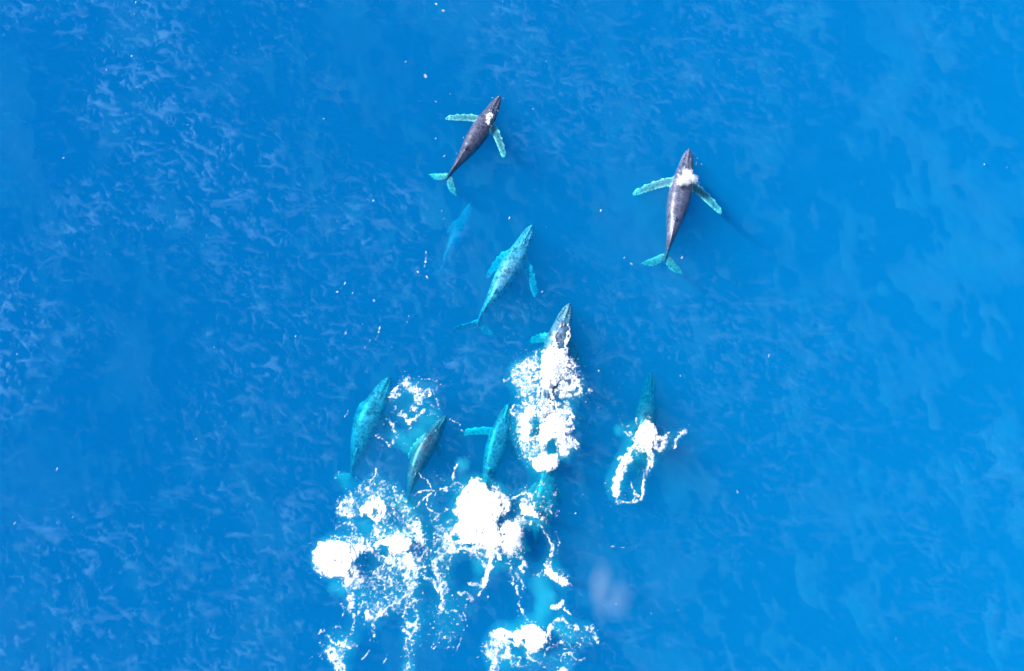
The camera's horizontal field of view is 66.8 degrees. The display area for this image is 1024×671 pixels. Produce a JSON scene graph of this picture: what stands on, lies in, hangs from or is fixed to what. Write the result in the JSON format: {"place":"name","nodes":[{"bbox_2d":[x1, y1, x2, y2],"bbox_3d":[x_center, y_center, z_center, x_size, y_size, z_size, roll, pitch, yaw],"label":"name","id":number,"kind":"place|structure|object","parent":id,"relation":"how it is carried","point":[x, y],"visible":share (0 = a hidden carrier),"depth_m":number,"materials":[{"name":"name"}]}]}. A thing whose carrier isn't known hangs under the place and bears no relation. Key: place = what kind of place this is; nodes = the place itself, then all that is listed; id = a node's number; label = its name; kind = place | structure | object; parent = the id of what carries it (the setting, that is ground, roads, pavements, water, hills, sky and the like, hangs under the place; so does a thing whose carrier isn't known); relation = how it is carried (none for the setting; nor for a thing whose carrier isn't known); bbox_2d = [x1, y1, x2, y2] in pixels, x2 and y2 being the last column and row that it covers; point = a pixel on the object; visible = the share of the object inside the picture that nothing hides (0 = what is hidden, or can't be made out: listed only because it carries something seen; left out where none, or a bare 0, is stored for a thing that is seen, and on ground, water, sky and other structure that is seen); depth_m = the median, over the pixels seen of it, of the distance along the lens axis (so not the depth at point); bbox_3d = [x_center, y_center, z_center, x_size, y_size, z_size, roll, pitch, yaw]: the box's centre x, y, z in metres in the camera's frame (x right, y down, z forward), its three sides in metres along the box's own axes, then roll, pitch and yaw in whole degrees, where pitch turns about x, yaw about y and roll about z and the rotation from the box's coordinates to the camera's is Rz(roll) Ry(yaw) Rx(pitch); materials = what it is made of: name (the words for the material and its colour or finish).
{"place":"outdoors","nodes":[
{"label":"outdoors","id":0,"kind":"place"},
{"bbox_2d":[0,0,1023,670],"bbox_3d":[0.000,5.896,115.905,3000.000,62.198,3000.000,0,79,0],"label":"sea","id":1,"kind":"structure","parent":0,"point":[230,298],"depth_m":136.76,"materials":[{"name":"liquid"}]},
{"bbox_2d":[319,630,350,669],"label":"sea foam","id":2,"kind":"object","parent":1,"relation":"on","point":[332,657],"visible":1,"depth_m":79.10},
{"bbox_2d":[312,535,362,616],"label":"sea foam","id":3,"kind":"object","parent":1,"relation":"on","point":[331,559],"visible":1,"depth_m":80.81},
{"bbox_2d":[334,377,391,489],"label":"humpback whale","id":4,"kind":"object","parent":1,"relation":"on","point":[370,418],"visible":0.99,"depth_m":85.48},
{"bbox_2d":[339,469,452,667],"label":"sea foam","id":5,"kind":"object","parent":1,"relation":"on","point":[396,543],"visible":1,"depth_m":81.26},
{"bbox_2d":[375,382,452,443],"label":"sea foam","id":6,"kind":"object","parent":1,"relation":"on","point":[413,409],"visible":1,"depth_m":84.24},
{"bbox_2d":[391,415,446,509],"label":"humpback whale","id":7,"kind":"object","parent":1,"relation":"on","point":[426,446],"visible":1,"depth_m":84.05},
{"bbox_2d":[418,467,455,519],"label":"sea foam","id":8,"kind":"object","parent":1,"relation":"on","point":[431,493],"visible":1,"depth_m":82.30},
{"bbox_2d":[437,203,472,274],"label":"humpback whale","id":9,"kind":"object","parent":1,"relation":"on","point":[458,227],"visible":1,"depth_m":95.98},
{"bbox_2d":[424,477,509,608],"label":"sea foam","id":10,"kind":"object","parent":1,"relation":"on","point":[478,511],"visible":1,"depth_m":81.60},
{"bbox_2d":[428,96,505,196],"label":"humpback whale","id":11,"kind":"object","parent":1,"relation":"on","point":[479,131],"visible":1,"depth_m":90.10},
{"bbox_2d":[486,113,492,124],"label":"sea foam","id":12,"kind":"object","parent":11,"relation":"on","point":[489,118],"visible":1,"depth_m":90.09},
{"bbox_2d":[456,403,516,488],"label":"humpback whale","id":13,"kind":"object","parent":1,"relation":"on","point":[500,439],"visible":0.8,"depth_m":85.01},
{"bbox_2d":[453,225,537,337],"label":"humpback whale","id":14,"kind":"object","parent":1,"relation":"on","point":[507,266],"visible":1,"depth_m":88.26},
{"bbox_2d":[500,518,523,557],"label":"blown spray","id":15,"kind":"object","parent":1,"relation":"on","point":[514,538],"visible":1,"depth_m":80.45,"materials":[{"name":"liquid"}]},
{"bbox_2d":[501,492,552,548],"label":"sea foam","id":16,"kind":"object","parent":1,"relation":"on","point":[529,510],"visible":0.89,"depth_m":81.86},
{"bbox_2d":[515,453,562,561],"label":"humpback whale","id":17,"kind":"object","parent":1,"relation":"on","point":[547,495],"visible":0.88,"depth_m":84.17},
{"bbox_2d":[511,546,570,619],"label":"sea foam","id":18,"kind":"object","parent":1,"relation":"on","point":[555,577],"visible":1,"depth_m":80.58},
{"bbox_2d":[486,618,598,670],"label":"sea foam","id":19,"kind":"object","parent":1,"relation":"on","point":[534,636],"visible":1,"depth_m":79.47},
{"bbox_2d":[511,396,578,471],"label":"sea foam","id":20,"kind":"object","parent":1,"relation":"on","point":[552,427],"visible":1,"depth_m":83.42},
{"bbox_2d":[512,324,589,411],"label":"sea foam","id":21,"kind":"object","parent":1,"relation":"on","point":[549,382],"visible":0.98,"depth_m":84.71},
{"bbox_2d":[541,346,563,379],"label":"blown spray","id":22,"kind":"object","parent":21,"relation":"on","point":[551,365],"visible":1,"depth_m":84.15,"materials":[{"name":"liquid"}]},
{"bbox_2d":[528,303,582,439],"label":"humpback whale","id":23,"kind":"object","parent":1,"relation":"on","point":[563,319],"visible":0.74,"depth_m":86.02},
{"bbox_2d":[606,371,656,494],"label":"humpback whale","id":24,"kind":"object","parent":1,"relation":"on","point":[646,409],"visible":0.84,"depth_m":85.85},
{"bbox_2d":[611,418,685,502],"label":"sea foam","id":25,"kind":"object","parent":1,"relation":"on","point":[646,436],"visible":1,"depth_m":83.26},
{"bbox_2d":[633,149,721,273],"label":"humpback whale","id":26,"kind":"object","parent":1,"relation":"on","point":[678,200],"visible":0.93,"depth_m":88.48},
{"bbox_2d":[675,167,697,186],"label":"blown spray","id":27,"kind":"object","parent":26,"relation":"on","point":[687,177],"visible":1,"depth_m":87.38,"materials":[{"name":"liquid"}]}
]}

